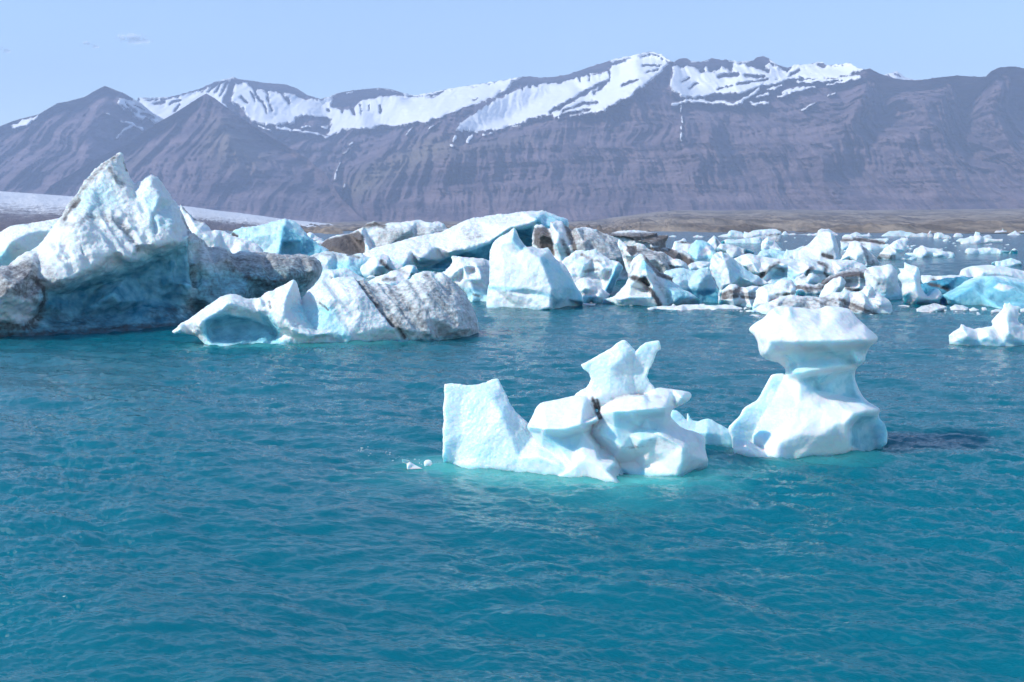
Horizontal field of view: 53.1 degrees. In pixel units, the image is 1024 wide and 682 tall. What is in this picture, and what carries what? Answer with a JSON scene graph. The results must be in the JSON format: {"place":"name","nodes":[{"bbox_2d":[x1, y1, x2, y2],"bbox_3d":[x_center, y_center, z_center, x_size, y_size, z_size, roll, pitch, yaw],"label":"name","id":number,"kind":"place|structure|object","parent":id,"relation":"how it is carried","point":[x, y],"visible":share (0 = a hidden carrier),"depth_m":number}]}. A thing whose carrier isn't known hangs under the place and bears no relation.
{"place":"outdoors","nodes":[
{"label":"outdoors","id":0,"kind":"place"},
{"bbox_2d":[0,86,162,194],"bbox_3d":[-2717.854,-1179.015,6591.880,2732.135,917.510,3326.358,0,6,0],"label":"dark mountain hill","id":1,"kind":"structure","parent":0,"point":[42,152],"depth_m":6290.95},
{"bbox_2d":[121,35,147,43],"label":"cloud","id":2,"kind":"structure","parent":0,"point":[131,36],"depth_m":12666.30},
{"bbox_2d":[44,94,365,222],"bbox_3d":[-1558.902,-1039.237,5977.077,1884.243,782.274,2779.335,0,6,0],"label":"mountain","id":3,"kind":"structure","parent":0,"point":[205,151],"depth_m":5392.67},
{"bbox_2d":[0,231,1023,681],"bbox_3d":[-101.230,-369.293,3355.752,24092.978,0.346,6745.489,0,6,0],"label":"water","id":4,"kind":"structure","parent":0,"point":[176,507],"depth_m":14.01},
{"bbox_2d":[0,218,58,266],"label":"iceberg","id":5,"kind":"object","parent":4,"relation":"on","point":[16,241],"visible":0.12,"depth_m":45.51},
{"bbox_2d":[0,152,322,336],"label":"iceberg","id":6,"kind":"object","parent":4,"relation":"on","point":[116,249],"visible":0.8,"depth_m":41.11},
{"bbox_2d":[180,205,262,252],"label":"iceberg","id":7,"kind":"object","parent":4,"relation":"on","point":[214,238],"visible":0.35,"depth_m":106.93},
{"bbox_2d":[230,218,327,255],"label":"iceberg","id":8,"kind":"object","parent":4,"relation":"on","point":[286,236],"visible":0.6,"depth_m":144.30},
{"bbox_2d":[307,232,323,239],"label":"iceberg","id":9,"kind":"object","parent":4,"relation":"on","point":[313,236],"visible":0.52,"depth_m":310.18},
{"bbox_2d":[172,271,478,345],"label":"iceberg","id":10,"kind":"object","parent":4,"relation":"on","point":[427,306],"visible":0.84,"depth_m":35.97},
{"bbox_2d":[315,268,364,284],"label":"iceberg","id":11,"kind":"object","parent":4,"relation":"on","point":[328,275],"visible":0.27,"depth_m":62.15},
{"bbox_2d":[311,251,370,276],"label":"iceberg","id":12,"kind":"object","parent":4,"relation":"on","point":[330,260],"visible":0.45,"depth_m":84.42},
{"bbox_2d":[360,254,403,276],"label":"iceberg","id":13,"kind":"object","parent":4,"relation":"on","point":[378,265],"visible":0.7,"depth_m":82.33},
{"bbox_2d":[320,220,447,254],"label":"iceberg","id":14,"kind":"object","parent":4,"relation":"on","point":[368,236],"visible":0.45,"depth_m":152.61},
{"bbox_2d":[368,265,417,285],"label":"iceberg","id":15,"kind":"object","parent":4,"relation":"on","point":[394,277],"visible":0.44,"depth_m":71.69},
{"bbox_2d":[407,462,422,468],"bbox_3d":[-1.648,2.109,17.337,0.267,0.085,0.236,-1,6,-8],"label":"ice lump","id":16,"kind":"object","parent":4,"relation":"on","point":[410,465],"visible":1,"depth_m":17.28},
{"bbox_2d":[424,460,431,465],"bbox_3d":[-1.425,2.078,17.431,0.153,0.117,0.134,-2,7,-15],"label":"ice lump","id":17,"kind":"object","parent":4,"relation":"on","point":[427,462],"visible":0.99,"depth_m":17.38},
{"bbox_2d":[363,210,568,269],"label":"iceberg","id":18,"kind":"object","parent":4,"relation":"on","point":[474,237],"visible":0.47,"depth_m":97.83},
{"bbox_2d":[444,256,489,301],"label":"iceberg","id":19,"kind":"object","parent":4,"relation":"on","point":[469,277],"visible":0.81,"depth_m":56.36},
{"bbox_2d":[486,228,582,309],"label":"iceberg","id":20,"kind":"object","parent":4,"relation":"on","point":[521,275],"visible":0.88,"depth_m":50.96},
{"bbox_2d":[442,340,707,482],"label":"iceberg","id":21,"kind":"object","parent":4,"relation":"on","point":[631,426],"visible":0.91,"depth_m":16.95},
{"bbox_2d":[532,221,627,279],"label":"iceberg","id":22,"kind":"object","parent":4,"relation":"on","point":[560,240],"visible":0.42,"depth_m":77.74},
{"bbox_2d":[562,249,622,293],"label":"iceberg","id":23,"kind":"object","parent":4,"relation":"on","point":[596,267],"visible":0.59,"depth_m":61.39},
{"bbox_2d":[575,277,609,302],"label":"iceberg","id":24,"kind":"object","parent":4,"relation":"on","point":[590,291],"visible":0.86,"depth_m":54.52},
{"bbox_2d":[602,254,699,306],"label":"iceberg","id":25,"kind":"object","parent":4,"relation":"on","point":[648,284],"visible":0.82,"depth_m":52.60},
{"bbox_2d":[608,230,694,265],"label":"iceberg","id":26,"kind":"object","parent":4,"relation":"on","point":[652,241],"visible":0.41,"depth_m":106.74},
{"bbox_2d":[617,239,688,272],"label":"iceberg","id":27,"kind":"object","parent":4,"relation":"on","point":[661,262],"visible":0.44,"depth_m":72.97},
{"bbox_2d":[672,238,691,252],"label":"iceberg","id":28,"kind":"object","parent":4,"relation":"on","point":[683,244],"visible":0.3,"depth_m":144.83},
{"bbox_2d":[358,237,1019,465],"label":"brash ice","id":29,"kind":"structure","parent":4,"relation":"on","point":[372,276],"depth_m":52.31},
{"bbox_2d":[664,267,718,303],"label":"iceberg","id":30,"kind":"object","parent":4,"relation":"on","point":[700,285],"visible":0.56,"depth_m":56.00},
{"bbox_2d":[647,304,740,310],"bbox_3d":[8.982,-1.455,49.936,4.694,0.577,1.674,0,6,0],"label":"ice floe","id":31,"kind":"object","parent":4,"relation":"on","point":[694,306],"visible":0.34,"depth_m":50.23},
{"bbox_2d":[688,261,709,268],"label":"iceberg","id":32,"kind":"object","parent":4,"relation":"on","point":[698,264],"visible":0.56,"depth_m":98.30},
{"bbox_2d":[671,410,731,447],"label":"iceberg","id":33,"kind":"object","parent":4,"relation":"on","point":[711,431],"visible":0.41,"depth_m":18.89},
{"bbox_2d":[688,240,715,258],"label":"iceberg","id":34,"kind":"object","parent":4,"relation":"on","point":[700,249],"visible":0.62,"depth_m":132.30},
{"bbox_2d":[708,236,721,251],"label":"iceberg","id":35,"kind":"object","parent":4,"relation":"on","point":[714,242],"visible":0.31,"depth_m":168.74},
{"bbox_2d":[718,230,743,236],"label":"iceberg","id":36,"kind":"object","parent":4,"relation":"on","point":[732,233],"visible":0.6,"depth_m":424.58},
{"bbox_2d":[717,244,754,256],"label":"iceberg","id":37,"kind":"object","parent":4,"relation":"on","point":[730,250],"visible":0.48,"depth_m":139.58},
{"bbox_2d":[709,251,768,302],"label":"iceberg","id":38,"kind":"object","parent":4,"relation":"on","point":[726,269],"visible":0.95,"depth_m":54.13},
{"bbox_2d":[720,284,758,306],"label":"iceberg","id":39,"kind":"object","parent":4,"relation":"on","point":[735,294],"visible":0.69,"depth_m":51.78},
{"bbox_2d":[721,237,761,242],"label":"iceberg","id":40,"kind":"object","parent":4,"relation":"on","point":[753,240],"visible":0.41,"depth_m":252.75},
{"bbox_2d":[743,229,780,237],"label":"iceberg","id":41,"kind":"object","parent":4,"relation":"on","point":[765,233],"visible":0.59,"depth_m":384.32},
{"bbox_2d":[761,237,781,250],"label":"iceberg","id":42,"kind":"object","parent":4,"relation":"on","point":[767,243],"visible":0.5,"depth_m":175.77},
{"bbox_2d":[758,249,785,258],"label":"iceberg","id":43,"kind":"object","parent":4,"relation":"on","point":[774,253],"visible":0.36,"depth_m":126.04},
{"bbox_2d":[752,279,795,308],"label":"iceberg","id":44,"kind":"object","parent":4,"relation":"on","point":[771,292],"visible":0.56,"depth_m":49.46},
{"bbox_2d":[768,234,780,240],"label":"iceberg","id":45,"kind":"object","parent":4,"relation":"on","point":[774,237],"visible":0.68,"depth_m":288.16},
{"bbox_2d":[784,246,803,259],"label":"iceberg","id":46,"kind":"object","parent":4,"relation":"on","point":[792,254],"visible":0.35,"depth_m":122.74},
{"bbox_2d":[781,231,807,234],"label":"iceberg","id":47,"kind":"object","parent":4,"relation":"on","point":[784,233],"visible":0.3,"depth_m":538.11},
{"bbox_2d":[734,253,866,285],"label":"iceberg","id":48,"kind":"object","parent":4,"relation":"on","point":[771,270],"visible":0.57,"depth_m":72.34},
{"bbox_2d":[795,289,805,295],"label":"iceberg","id":49,"kind":"object","parent":4,"relation":"on","point":[800,292],"visible":0.36,"depth_m":58.45},
{"bbox_2d":[795,273,819,284],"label":"iceberg","id":50,"kind":"object","parent":4,"relation":"on","point":[812,278],"visible":0.63,"depth_m":68.97},
{"bbox_2d":[728,306,887,458],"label":"iceberg","id":51,"kind":"object","parent":4,"relation":"on","point":[812,400],"visible":0.92,"depth_m":18.10},
{"bbox_2d":[795,283,824,293],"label":"iceberg","id":52,"kind":"object","parent":4,"relation":"on","point":[812,288],"visible":0.43,"depth_m":61.54},
{"bbox_2d":[797,231,839,260],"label":"iceberg","id":53,"kind":"object","parent":4,"relation":"on","point":[823,245],"visible":0.62,"depth_m":118.35},
{"bbox_2d":[751,284,892,314],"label":"iceberg","id":54,"kind":"object","parent":4,"relation":"on","point":[867,299],"visible":0.62,"depth_m":48.17},
{"bbox_2d":[808,228,837,234],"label":"iceberg","id":55,"kind":"object","parent":4,"relation":"on","point":[821,230],"visible":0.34,"depth_m":504.66},
{"bbox_2d":[819,276,845,296],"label":"iceberg","id":56,"kind":"object","parent":4,"relation":"on","point":[836,284],"visible":0.6,"depth_m":57.56},
{"bbox_2d":[821,268,865,291],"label":"iceberg","id":57,"kind":"object","parent":4,"relation":"on","point":[854,278],"visible":0.3,"depth_m":62.90},
{"bbox_2d":[840,241,879,265],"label":"iceberg","id":58,"kind":"object","parent":4,"relation":"on","point":[857,251],"visible":0.61,"depth_m":106.19},
{"bbox_2d":[850,232,870,235],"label":"iceberg","id":59,"kind":"object","parent":4,"relation":"on","point":[856,234],"visible":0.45,"depth_m":448.26},
{"bbox_2d":[840,234,888,249],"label":"iceberg","id":60,"kind":"object","parent":4,"relation":"on","point":[874,244],"visible":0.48,"depth_m":188.55},
{"bbox_2d":[864,264,902,299],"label":"iceberg","id":61,"kind":"object","parent":4,"relation":"on","point":[883,280],"visible":0.75,"depth_m":56.92},
{"bbox_2d":[877,238,916,259],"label":"iceberg","id":62,"kind":"object","parent":4,"relation":"on","point":[897,249],"visible":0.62,"depth_m":128.26},
{"bbox_2d":[882,230,913,235],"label":"iceberg","id":63,"kind":"object","parent":4,"relation":"on","point":[896,233],"visible":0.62,"depth_m":448.40},
{"bbox_2d":[905,231,930,236],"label":"iceberg","id":64,"kind":"object","parent":4,"relation":"on","point":[922,234],"visible":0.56,"depth_m":424.63},
{"bbox_2d":[904,245,954,257],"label":"iceberg","id":65,"kind":"object","parent":4,"relation":"on","point":[922,251],"visible":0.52,"depth_m":136.82},
{"bbox_2d":[916,303,946,311],"bbox_3d":[20.291,-1.568,49.417,1.778,0.499,0.763,-4,8,-32],"label":"ice floe","id":66,"kind":"object","parent":4,"relation":"on","point":[933,307],"visible":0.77,"depth_m":49.27},
{"bbox_2d":[921,275,963,283],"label":"iceberg","id":67,"kind":"object","parent":4,"relation":"on","point":[926,278],"visible":0.23,"depth_m":72.63},
{"bbox_2d":[934,232,950,237],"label":"iceberg","id":68,"kind":"object","parent":4,"relation":"on","point":[939,235],"visible":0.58,"depth_m":366.89},
{"bbox_2d":[921,276,972,293],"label":"iceberg","id":69,"kind":"object","parent":4,"relation":"on","point":[944,285],"visible":0.48,"depth_m":61.91},
{"bbox_2d":[953,233,962,236],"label":"iceberg","id":70,"kind":"object","parent":4,"relation":"on","point":[958,235],"visible":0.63,"depth_m":424.55},
{"bbox_2d":[950,304,967,309],"bbox_3d":[21.805,-1.573,49.919,0.957,0.393,0.560,0,6,0],"label":"ice floe","id":71,"kind":"object","parent":4,"relation":"on","point":[957,307],"visible":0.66,"depth_m":49.82},
{"bbox_2d":[898,262,1023,308],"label":"iceberg","id":72,"kind":"object","parent":4,"relation":"on","point":[998,292],"visible":0.73,"depth_m":52.23},
{"bbox_2d":[956,232,1002,243],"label":"iceberg","id":73,"kind":"object","parent":4,"relation":"on","point":[977,238],"visible":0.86,"depth_m":244.79},
{"bbox_2d":[949,302,1023,345],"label":"iceberg","id":74,"kind":"object","parent":4,"relation":"on","point":[1006,328],"visible":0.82,"depth_m":34.94},
{"bbox_2d":[959,265,1023,279],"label":"iceberg","id":75,"kind":"object","parent":4,"relation":"on","point":[981,270],"visible":0.4,"depth_m":74.94},
{"bbox_2d":[965,247,1017,253],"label":"iceberg","id":76,"kind":"object","parent":4,"relation":"on","point":[988,250],"visible":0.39,"depth_m":155.40},
{"bbox_2d":[991,258,1021,265],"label":"iceberg","id":77,"kind":"object","parent":4,"relation":"on","point":[1010,262],"visible":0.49,"depth_m":104.92},
{"bbox_2d":[1008,231,1020,234],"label":"iceberg","id":78,"kind":"object","parent":4,"relation":"on","point":[1014,233],"visible":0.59,"depth_m":504.31},
{"bbox_2d":[0,0,1023,125],"label":"sky","id":79,"kind":"structure","parent":0,"point":[321,49]},
{"bbox_2d":[137,52,1023,221],"bbox_3d":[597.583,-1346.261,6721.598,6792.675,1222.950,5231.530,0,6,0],"label":"snowy mountain range","id":80,"kind":"structure","parent":0,"point":[647,132],"depth_m":5674.35},
{"bbox_2d":[219,209,1023,233],"bbox_3d":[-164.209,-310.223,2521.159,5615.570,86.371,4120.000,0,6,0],"label":"shore","id":81,"kind":"structure","parent":0,"point":[966,221],"depth_m":1732.41},
{"bbox_2d":[0,191,331,231],"bbox_3d":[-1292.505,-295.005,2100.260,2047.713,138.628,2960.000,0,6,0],"label":"glacier","id":82,"kind":"object","parent":81,"relation":"on","point":[16,208],"visible":0.32,"depth_m":2420.36},
{"bbox_2d":[885,71,913,79],"bbox_3d":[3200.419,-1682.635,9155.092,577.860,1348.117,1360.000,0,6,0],"label":"snow capped peak range","id":83,"kind":"structure","parent":0,"point":[896,74],"depth_m":8779.05}
]}

